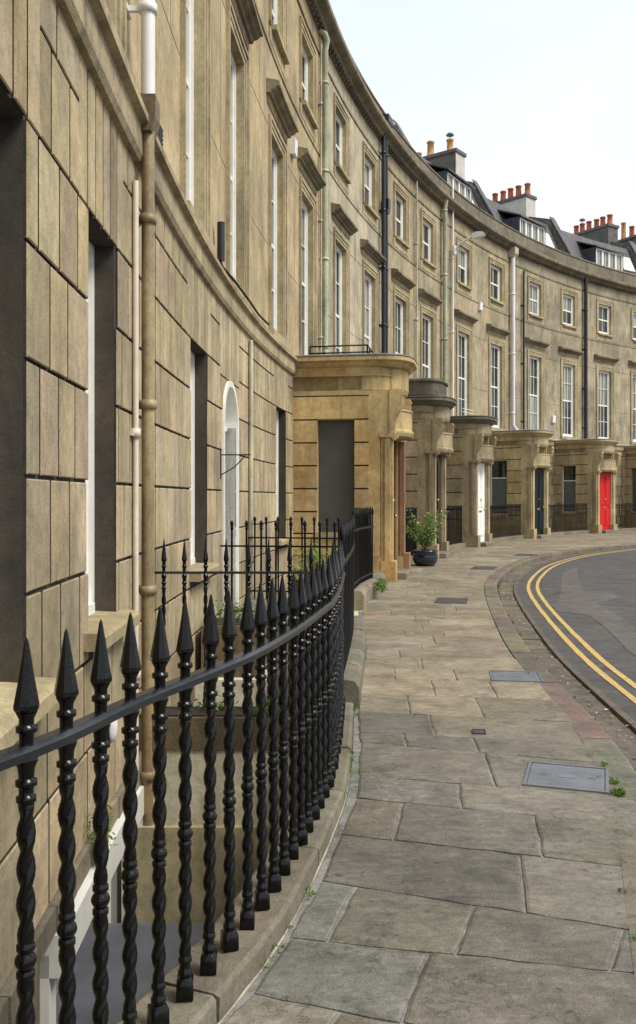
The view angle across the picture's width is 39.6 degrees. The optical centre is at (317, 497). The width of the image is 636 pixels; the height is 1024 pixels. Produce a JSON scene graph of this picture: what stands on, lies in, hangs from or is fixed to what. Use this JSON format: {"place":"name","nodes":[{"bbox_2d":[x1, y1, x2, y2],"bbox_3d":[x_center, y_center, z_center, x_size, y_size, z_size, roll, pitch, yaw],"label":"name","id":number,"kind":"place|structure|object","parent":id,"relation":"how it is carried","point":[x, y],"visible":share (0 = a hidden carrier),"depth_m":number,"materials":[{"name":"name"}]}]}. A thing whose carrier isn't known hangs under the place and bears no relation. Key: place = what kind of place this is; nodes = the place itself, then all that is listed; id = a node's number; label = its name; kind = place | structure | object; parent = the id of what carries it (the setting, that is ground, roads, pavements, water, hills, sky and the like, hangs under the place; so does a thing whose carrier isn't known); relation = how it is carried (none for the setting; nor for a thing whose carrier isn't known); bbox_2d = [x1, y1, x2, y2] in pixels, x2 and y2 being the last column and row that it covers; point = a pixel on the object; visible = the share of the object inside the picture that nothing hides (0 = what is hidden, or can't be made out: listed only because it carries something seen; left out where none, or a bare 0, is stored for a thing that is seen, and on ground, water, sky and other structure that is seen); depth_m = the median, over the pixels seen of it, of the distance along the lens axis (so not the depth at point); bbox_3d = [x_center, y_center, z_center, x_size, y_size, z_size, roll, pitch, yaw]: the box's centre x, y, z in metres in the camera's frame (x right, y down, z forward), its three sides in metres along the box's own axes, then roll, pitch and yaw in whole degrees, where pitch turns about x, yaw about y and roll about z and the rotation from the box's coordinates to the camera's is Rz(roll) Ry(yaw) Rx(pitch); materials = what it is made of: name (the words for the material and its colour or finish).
{"place":"outdoors","nodes":[
{"label":"outdoors","id":0,"kind":"place"},
{"bbox_2d":[221,531,635,1023],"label":"pavement","id":1,"kind":"structure","parent":0,"point":[546,958],"depth_m":3.71,"materials":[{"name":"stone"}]},
{"bbox_2d":[412,549,437,565],"bbox_3d":[2.380,1.327,19.600,0.570,0.345,0.570,0,0,0],"label":"glazed pot","id":2,"kind":"object","parent":1,"relation":"on","point":[421,557],"visible":0.98,"depth_m":19.38,"materials":[{"name":"blue ceramic"}]},
{"bbox_2d":[405,509,448,550],"bbox_3d":[2.353,0.728,19.566,1.185,0.996,0.853,0,0,-38],"label":"shrub","id":3,"kind":"object","parent":2,"relation":"on","point":[426,537],"visible":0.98,"depth_m":19.52,"materials":[{"name":"green plant"}]},
{"bbox_2d":[262,581,635,968],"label":"weeds","id":4,"kind":"object","parent":1,"relation":"on","point":[619,792],"visible":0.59,"depth_m":4.47,"materials":[{"name":"green plant"}]},
{"bbox_2d":[434,597,467,603],"bbox_3d":[1.950,1.502,12.900,0.460,0.024,0.620,0,0,12],"label":"access cover","id":5,"kind":"object","parent":1,"relation":"on","point":[452,600],"visible":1,"depth_m":12.88,"materials":[{"name":"metal"}]},
{"bbox_2d":[472,729,485,734],"bbox_3d":[1.030,1.502,5.660,0.085,0.024,0.100,0,0,8],"label":"access cover","id":6,"kind":"object","parent":1,"relation":"on","point":[479,731],"visible":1,"depth_m":5.64,"materials":[{"name":"metal"}]},
{"bbox_2d":[470,566,496,569],"bbox_3d":[3.550,1.502,18.900,0.500,0.024,0.700,0,0,18],"label":"access cover","id":7,"kind":"object","parent":1,"relation":"on","point":[484,567],"visible":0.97,"depth_m":18.97,"materials":[{"name":"metal"}]},
{"bbox_2d":[489,670,543,682],"bbox_3d":[1.660,1.502,7.420,0.420,0.024,0.420,0,0,8],"label":"access cover","id":8,"kind":"object","parent":1,"relation":"on","point":[513,676],"visible":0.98,"depth_m":7.40,"materials":[{"name":"metal"}]},
{"bbox_2d":[513,554,537,555],"bbox_3d":[5.450,1.502,23.200,0.500,0.024,0.700,0,0,25],"label":"access cover","id":9,"kind":"object","parent":1,"relation":"on","point":[525,554],"visible":0.96,"depth_m":23.17,"materials":[{"name":"metal"}]},
{"bbox_2d":[484,543,635,973],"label":"kerb","id":10,"kind":"structure","parent":1,"relation":"on","point":[587,727],"depth_m":6.07,"materials":[{"name":"stone"}]},
{"bbox_2d":[522,761,608,793],"bbox_3d":[1.335,1.502,4.745,0.430,0.024,0.430,0,0,18],"label":"access cover","id":11,"kind":"object","parent":1,"relation":"on","point":[581,778],"visible":0.98,"depth_m":4.72,"materials":[{"name":"metal"}]},
{"bbox_2d":[329,0,635,239],"label":"sky","id":12,"kind":"structure","parent":0,"point":[540,93],"materials":[{"name":"white"}]},
{"bbox_2d":[517,548,635,721],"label":"road","id":13,"kind":"structure","parent":0,"point":[614,572],"depth_m":11.94,"materials":[{"name":"grey asphalt"}]},
{"bbox_2d":[542,574,561,595],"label":"road repair","id":14,"kind":"structure","parent":13,"relation":"on","point":[551,584],"depth_m":16.31,"materials":[{"name":"asphalt"}]},
{"bbox_2d":[497,547,635,768],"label":"gutter","id":15,"kind":"object","parent":13,"relation":"on","point":[580,693],"visible":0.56,"depth_m":8.10,"materials":[{"name":"grey stone"}]},
{"bbox_2d":[500,573,635,760],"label":"leaf litter","id":16,"kind":"object","parent":15,"relation":"on","point":[564,670],"visible":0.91,"depth_m":8.16,"materials":[{"name":"plant"}]},
{"bbox_2d":[514,548,635,733],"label":"gutter edging","id":17,"kind":"object","parent":13,"relation":"on","point":[612,707],"visible":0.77,"depth_m":8.23,"materials":[{"name":"stone"}]},
{"bbox_2d":[526,549,635,703],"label":"yellow lines","id":18,"kind":"object","parent":13,"relation":"on","point":[577,651],"visible":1,"depth_m":9.90,"materials":[{"name":"paint"}]},
{"bbox_2d":[551,567,635,655],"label":"road repair","id":19,"kind":"structure","parent":13,"relation":"on","point":[574,597],"depth_m":12.88,"materials":[{"name":"asphalt"}]},
{"label":"ground","id":20,"kind":"structure","parent":0,"visible":0},
{"bbox_2d":[0,0,169,1023],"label":"terraced house","id":21,"kind":"structure","parent":20,"relation":"on","point":[84,164],"depth_m":4.33,"materials":[{"name":"stone"}]},
{"bbox_2d":[0,677,57,749],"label":"window sill","id":22,"kind":"structure","parent":21,"relation":"in","point":[45,686],"depth_m":3.31,"materials":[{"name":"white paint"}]},
{"bbox_2d":[40,785,143,1023],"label":"basement door","id":23,"kind":"structure","parent":21,"relation":"in","point":[50,969],"depth_m":4.32,"materials":[{"name":"white paint"}]},
{"bbox_2d":[84,802,118,852],"bbox_3d":[-1.134,1.731,4.595,0.188,0.300,0.184,0,0,-34],"label":"wall plant","id":24,"kind":"object","parent":21,"relation":"attached to","point":[109,830],"depth_m":4.60,"materials":[{"name":"green plant"}]},
{"bbox_2d":[83,240,139,651],"bbox_3d":[-1.277,-0.370,5.027,0.376,2.320,0.985,0,0,0],"label":"window","id":25,"kind":"structure","parent":21,"relation":"in","point":[114,623],"depth_m":5.32,"materials":[{"name":"white paint"}]},
{"bbox_2d":[107,720,117,743],"bbox_3d":[-1.183,1.300,5.049,0.081,0.200,0.101,0,0,0],"label":"wall lamp","id":26,"kind":"object","parent":21,"relation":"attached to","point":[112,732],"visible":0.38,"depth_m":5.02,"materials":[{"name":"white glass"}]},
{"bbox_2d":[104,0,134,79],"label":"window","id":27,"kind":"structure","parent":21,"relation":"in","point":[119,7],"depth_m":5.65,"materials":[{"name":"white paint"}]},
{"bbox_2d":[56,923,203,1023],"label":"flat roofed store","id":28,"kind":"structure","parent":20,"relation":"on","point":[84,971],"depth_m":4.73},
{"bbox_2d":[155,0,269,705],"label":"terraced house","id":29,"kind":"structure","parent":20,"relation":"on","point":[208,323],"depth_m":9.47,"materials":[{"name":"stone"}]},
{"bbox_2d":[180,0,215,254],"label":"window","id":30,"kind":"structure","parent":29,"relation":"in","point":[186,6],"depth_m":9.43,"materials":[{"name":"white paint"}]},
{"bbox_2d":[189,351,219,581],"bbox_3d":[-1.255,-0.370,8.931,0.358,2.320,1.212,0,0,2],"label":"window","id":31,"kind":"structure","parent":29,"relation":"in","point":[194,566],"depth_m":9.35,"materials":[{"name":"white paint"}]},
{"bbox_2d":[221,378,238,613],"bbox_3d":[-1.257,-0.022,10.951,0.388,2.845,1.089,0,0,4],"label":"arched doorway","id":32,"kind":"structure","parent":29,"relation":"in","point":[230,404],"depth_m":11.41,"materials":[{"name":"white paint"}]},
{"bbox_2d":[226,0,252,310],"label":"window","id":33,"kind":"structure","parent":29,"relation":"in","point":[232,24],"depth_m":12.19,"materials":[{"name":"white paint"}]},
{"bbox_2d":[135,751,289,922],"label":"dividing wall","id":34,"kind":"structure","parent":20,"relation":"on","point":[144,912],"depth_m":5.90,"materials":[{"name":"beige stone"}]},
{"bbox_2d":[139,706,289,750],"bbox_3d":[-0.560,1.583,6.100,1.320,0.234,0.320,0,0,0],"label":"planting trough","id":35,"kind":"object","parent":34,"relation":"on","point":[198,719],"visible":0.39,"depth_m":5.94,"materials":[{"name":"brown stone"}]},
{"bbox_2d":[193,695,238,711],"bbox_3d":[-0.715,1.445,6.085,0.290,0.193,0.243,0,0,12],"label":"trough plant","id":36,"kind":"object","parent":35,"relation":"in","point":[219,704],"visible":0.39,"depth_m":6.08,"materials":[{"name":"green plant"}]},
{"bbox_2d":[242,694,289,735],"bbox_3d":[-0.319,1.497,6.007,0.391,0.317,0.297,0,0,-31],"label":"trough plant","id":37,"kind":"object","parent":35,"relation":"in","point":[266,707],"visible":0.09,"depth_m":5.96,"materials":[{"name":"green plant"}]},
{"bbox_2d":[192,664,267,705],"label":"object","id":38,"kind":"structure","parent":20,"relation":"on","point":[238,691],"depth_m":8.50,"materials":[{"name":"beige stone"}]},
{"bbox_2d":[201,618,265,676],"bbox_3d":[-0.840,1.495,8.900,0.600,0.510,0.560,0,0,0],"label":"stone planter","id":39,"kind":"object","parent":38,"relation":"on","point":[238,645],"visible":0.07,"depth_m":8.62,"materials":[{"name":"stone"}]},
{"bbox_2d":[215,597,254,622],"bbox_3d":[-0.837,1.137,8.902,0.442,0.296,0.451,0,0,43],"label":"planter shrub","id":40,"kind":"object","parent":39,"relation":"in","point":[221,611],"visible":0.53,"depth_m":8.89,"materials":[{"name":"green plant"}]},
{"bbox_2d":[217,611,358,1023],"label":"curb","id":41,"kind":"structure","parent":20,"relation":"on","point":[356,613],"depth_m":3.39,"materials":[{"name":"grey stone"}]},
{"bbox_2d":[116,702,352,1023],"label":"railing plinth","id":42,"kind":"structure","parent":41,"relation":"on","point":[216,996],"depth_m":2.91,"materials":[{"name":"stone"}]},
{"bbox_2d":[0,540,344,1023],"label":"iron railing","id":43,"kind":"object","parent":42,"relation":"on","point":[312,634],"visible":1,"depth_m":2.52,"materials":[{"name":"black metal"}]},
{"bbox_2d":[155,538,334,707],"bbox_3d":[-0.522,0.864,6.120,1.295,1.172,0.050,0,0,0],"label":"iron railing","id":44,"kind":"object","parent":42,"relation":"on","point":[226,572],"visible":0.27,"depth_m":6.11,"materials":[{"name":"black metal"}]},
{"bbox_2d":[234,599,287,639],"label":"entrance bridge","id":45,"kind":"structure","parent":41,"relation":"on","point":[253,605],"depth_m":11.49,"materials":[{"name":"stone"}]},
{"bbox_2d":[220,520,337,611],"bbox_3d":[-0.371,0.825,10.049,1.512,1.150,0.057,0,0,8],"label":"iron railing","id":46,"kind":"object","parent":45,"relation":"on","point":[276,529],"visible":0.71,"depth_m":10.05,"materials":[{"name":"black metal"}]},
{"bbox_2d":[248,516,351,598],"bbox_3d":[-0.252,0.825,12.147,1.488,1.150,0.053,0,0,12],"label":"iron railing","id":47,"kind":"object","parent":45,"relation":"on","point":[301,523],"visible":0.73,"depth_m":12.20,"materials":[{"name":"black metal"}]},
{"bbox_2d":[348,750,355,765],"bbox_3d":[0.170,1.464,5.006,0.095,0.098,0.200,0,0,0],"label":"weed tuft","id":48,"kind":"object","parent":41,"relation":"on","point":[352,752],"visible":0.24,"depth_m":5.00,"materials":[{"name":"green plant"}]},
{"bbox_2d":[343,616,365,710],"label":"railing plinth","id":49,"kind":"structure","parent":41,"relation":"on","point":[354,674],"depth_m":7.00,"materials":[{"name":"stone"}]},
{"bbox_2d":[339,514,354,670],"bbox_3d":[0.288,0.755,8.023,0.068,1.150,3.460,0,0,4],"label":"iron railing","id":50,"kind":"object","parent":49,"relation":"on","point":[346,534],"visible":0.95,"depth_m":7.38,"materials":[{"name":"black metal"}]},
{"bbox_2d":[354,572,385,610],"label":"railing plinth","id":51,"kind":"structure","parent":41,"relation":"on","point":[365,593],"depth_m":12.67,"materials":[{"name":"stone"}]},
{"bbox_2d":[352,506,373,588],"bbox_3d":[0.647,0.705,12.943,0.081,1.150,1.962,0,0,11],"label":"iron railing","id":52,"kind":"object","parent":51,"relation":"on","point":[363,552],"visible":0.81,"depth_m":13.17,"materials":[{"name":"black metal"}]},
{"bbox_2d":[373,578,387,592],"bbox_3d":[0.932,1.301,13.204,0.249,0.227,0.581,0,0,0],"label":"weed tuft","id":53,"kind":"object","parent":51,"relation":"on","point":[379,584],"visible":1,"depth_m":13.14,"materials":[{"name":"green plant"}]},
{"bbox_2d":[449,543,465,550],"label":"railing plinth","id":54,"kind":"structure","parent":41,"relation":"on","point":[456,546],"depth_m":26.05,"materials":[{"name":"stone"}]},
{"bbox_2d":[446,506,461,543],"bbox_3d":[3.664,0.805,25.255,0.086,1.150,3.824,0,0,22],"label":"iron railing","id":55,"kind":"object","parent":54,"relation":"on","point":[457,533],"visible":0.41,"depth_m":26.38,"materials":[{"name":"black metal"}]},
{"bbox_2d":[492,535,523,541],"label":"railing plinth","id":56,"kind":"structure","parent":41,"relation":"on","point":[505,538],"depth_m":31.18,"materials":[{"name":"stone"}]},
{"bbox_2d":[490,504,520,537],"bbox_3d":[6.286,0.805,30.639,0.109,1.150,4.642,0,0,30],"label":"iron railing","id":57,"kind":"object","parent":56,"relation":"on","point":[499,526],"visible":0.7,"depth_m":31.14,"materials":[{"name":"black metal"}]},
{"bbox_2d":[551,530,589,535],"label":"railing plinth","id":58,"kind":"structure","parent":41,"relation":"on","point":[569,532],"depth_m":36.16,"materials":[{"name":"stone"}]},
{"bbox_2d":[548,504,587,531],"bbox_3d":[9.953,0.805,35.910,0.115,1.150,4.699,0,0,40],"label":"iron railing","id":59,"kind":"object","parent":58,"relation":"on","point":[576,528],"visible":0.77,"depth_m":36.42,"materials":[{"name":"black metal"}]},
{"bbox_2d":[617,528,635,531],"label":"railing plinth","id":60,"kind":"structure","parent":41,"relation":"on","point":[625,529],"depth_m":39.88,"materials":[{"name":"stone"}]},
{"bbox_2d":[615,503,635,528],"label":"iron railing","id":61,"kind":"object","parent":60,"relation":"on","point":[626,507],"visible":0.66,"depth_m":39.89,"materials":[{"name":"black metal"}]},
{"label":"railing plinth","id":62,"kind":"object","parent":41,"relation":"on","visible":0},
{"bbox_2d":[405,508,416,555],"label":"iron railing","id":63,"kind":"object","parent":62,"relation":"on","point":[410,545],"visible":0.21,"depth_m":20.94,"materials":[{"name":"black metal"}]},
{"bbox_2d":[251,0,417,699],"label":"terraced house","id":64,"kind":"structure","parent":20,"relation":"on","point":[334,433],"depth_m":16.06,"materials":[{"name":"stone"}]},
{"bbox_2d":[268,0,289,79],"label":"window","id":65,"kind":"structure","parent":64,"relation":"in","point":[279,44],"depth_m":15.29,"materials":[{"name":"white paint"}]},
{"bbox_2d":[268,113,290,351],"bbox_3d":[-0.754,-4.425,15.075,0.306,3.610,1.560,0,0,8],"label":"window","id":66,"kind":"structure","parent":64,"relation":"in","point":[273,131],"depth_m":15.52,"materials":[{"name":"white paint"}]},
{"bbox_2d":[275,410,293,544],"bbox_3d":[-0.689,-0.370,15.167,0.358,2.320,1.142,0,0,8],"label":"window","id":67,"kind":"structure","parent":64,"relation":"in","point":[281,541],"depth_m":15.55,"materials":[{"name":"white paint"}]},
{"bbox_2d":[299,176,316,354],"bbox_3d":[-0.274,-4.425,17.836,0.306,3.610,1.560,0,0,11],"label":"window","id":68,"kind":"structure","parent":64,"relation":"in","point":[303,210],"depth_m":18.30,"materials":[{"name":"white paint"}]},
{"bbox_2d":[299,15,318,141],"bbox_3d":[-0.261,-8.395,17.833,0.314,1.890,1.440,0,0,11],"label":"window","id":69,"kind":"structure","parent":64,"relation":"in","point":[309,117],"depth_m":18.11,"materials":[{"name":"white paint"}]},
{"bbox_2d":[323,26,456,558],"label":"terraced house","id":70,"kind":"structure","parent":20,"relation":"on","point":[361,134],"depth_m":21.92,"materials":[{"name":"stone"}]},
{"bbox_2d":[333,227,349,353],"bbox_3d":[0.489,-4.425,21.049,0.306,3.610,1.560,0,0,15],"label":"window","id":71,"kind":"structure","parent":70,"relation":"in","point":[337,253],"depth_m":21.49,"materials":[{"name":"white paint"}]},
{"bbox_2d":[333,92,350,194],"bbox_3d":[0.502,-8.395,21.046,0.314,1.890,1.440,0,0,15],"label":"window","id":72,"kind":"structure","parent":70,"relation":"in","point":[343,177],"depth_m":21.31,"materials":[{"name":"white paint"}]},
{"bbox_2d":[362,259,378,352],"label":"window","id":73,"kind":"structure","parent":70,"relation":"in","point":[366,281],"depth_m":24.26,"materials":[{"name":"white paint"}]},
{"bbox_2d":[362,141,379,228],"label":"window","id":74,"kind":"structure","parent":70,"relation":"in","point":[367,209],"depth_m":24.03,"materials":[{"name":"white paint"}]},
{"bbox_2d":[388,125,497,546],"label":"terraced house","id":75,"kind":"structure","parent":20,"relation":"on","point":[420,197],"depth_m":27.46,"materials":[{"name":"brown stone"}]},
{"bbox_2d":[393,286,409,377],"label":"window","id":76,"kind":"structure","parent":75,"relation":"in","point":[397,304],"depth_m":27.09,"materials":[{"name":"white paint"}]},
{"bbox_2d":[393,181,409,256],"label":"window","id":77,"kind":"structure","parent":75,"relation":"in","point":[398,241],"depth_m":26.95,"materials":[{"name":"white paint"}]},
{"bbox_2d":[420,305,436,377],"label":"window","id":78,"kind":"structure","parent":75,"relation":"in","point":[424,320],"depth_m":29.53,"materials":[{"name":"white paint"}]},
{"bbox_2d":[420,208,436,276],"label":"window","id":79,"kind":"structure","parent":75,"relation":"in","point":[425,263],"depth_m":29.35,"materials":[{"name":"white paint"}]},
{"bbox_2d":[393,119,554,538],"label":"terraced house","id":80,"kind":"structure","parent":20,"relation":"on","point":[481,326],"depth_m":33.21,"materials":[{"name":"brown stone"}]},
{"bbox_2d":[456,324,472,415],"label":"window","id":81,"kind":"structure","parent":80,"relation":"in","point":[461,339],"depth_m":32.59,"materials":[{"name":"white paint"}]},
{"bbox_2d":[456,237,472,296],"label":"window","id":82,"kind":"structure","parent":80,"relation":"in","point":[461,254],"depth_m":32.47,"materials":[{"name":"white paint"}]},
{"bbox_2d":[450,231,485,254],"bbox_3d":[5.213,-8.880,30.781,1.260,0.660,0.199,0,0,29],"label":"street lamp","id":83,"kind":"object","parent":80,"relation":"attached to","point":[477,235],"visible":1,"depth_m":30.68,"materials":[{"name":"grey metal"}]},
{"bbox_2d":[488,257,504,311],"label":"window","id":84,"kind":"structure","parent":80,"relation":"in","point":[493,272],"depth_m":34.99,"materials":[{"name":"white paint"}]},
{"bbox_2d":[488,337,506,430],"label":"window","id":85,"kind":"structure","parent":80,"relation":"in","point":[493,351],"depth_m":35.15,"materials":[{"name":"white paint"}]},
{"bbox_2d":[467,179,619,533],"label":"terraced house","id":86,"kind":"structure","parent":20,"relation":"on","point":[551,336],"depth_m":38.44,"materials":[{"name":"stone"}]},
{"bbox_2d":[527,275,543,324],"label":"window","id":87,"kind":"structure","parent":86,"relation":"in","point":[532,289],"depth_m":37.76,"materials":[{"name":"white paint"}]},
{"bbox_2d":[527,349,544,429],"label":"window","id":88,"kind":"structure","parent":86,"relation":"in","point":[532,362],"depth_m":37.94,"materials":[{"name":"white paint"}]},
{"bbox_2d":[561,288,577,334],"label":"window","id":89,"kind":"structure","parent":86,"relation":"in","point":[566,301],"depth_m":39.99,"materials":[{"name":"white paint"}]},
{"bbox_2d":[560,358,579,439],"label":"window","id":90,"kind":"structure","parent":86,"relation":"in","point":[566,371],"depth_m":40.01,"materials":[{"name":"white paint"}]},
{"bbox_2d":[529,214,635,527],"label":"terraced house","id":91,"kind":"structure","parent":20,"relation":"on","point":[611,346],"depth_m":42.60,"materials":[{"name":"stone"}]},
{"bbox_2d":[596,299,613,341],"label":"window","id":92,"kind":"structure","parent":91,"relation":"in","point":[602,312],"depth_m":42.05,"materials":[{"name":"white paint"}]},
{"bbox_2d":[596,365,614,438],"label":"window","id":93,"kind":"structure","parent":91,"relation":"in","point":[602,377],"depth_m":42.16,"materials":[{"name":"white paint"}]},
{"bbox_2d":[630,371,635,444],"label":"window","id":94,"kind":"structure","parent":91,"relation":"in","point":[632,378],"depth_m":43.32,"materials":[{"name":"white paint"}]},
{"bbox_2d":[631,307,635,345],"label":"window","id":95,"kind":"structure","parent":91,"relation":"in","point":[633,315],"depth_m":43.39,"materials":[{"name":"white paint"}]},
{"bbox_2d":[611,222,635,265],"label":"terraced house","id":96,"kind":"structure","parent":20,"relation":"on","point":[628,243],"depth_m":49.06,"materials":[{"name":"stone"}]},
{"bbox_3d":[-0.050,1.280,11.200,0.310,0.260,0.310,0,0,0],"label":"flower pot","id":97,"kind":"object","parent":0,"visible":0},
{"bbox_2d":[292,541,328,582],"bbox_3d":[-0.048,0.867,11.195,0.618,0.678,0.587,0,0,29],"label":"pot plant","id":98,"kind":"object","parent":97,"relation":"in","point":[315,555],"visible":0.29,"depth_m":11.15,"materials":[{"name":"green plant"}]}
]}

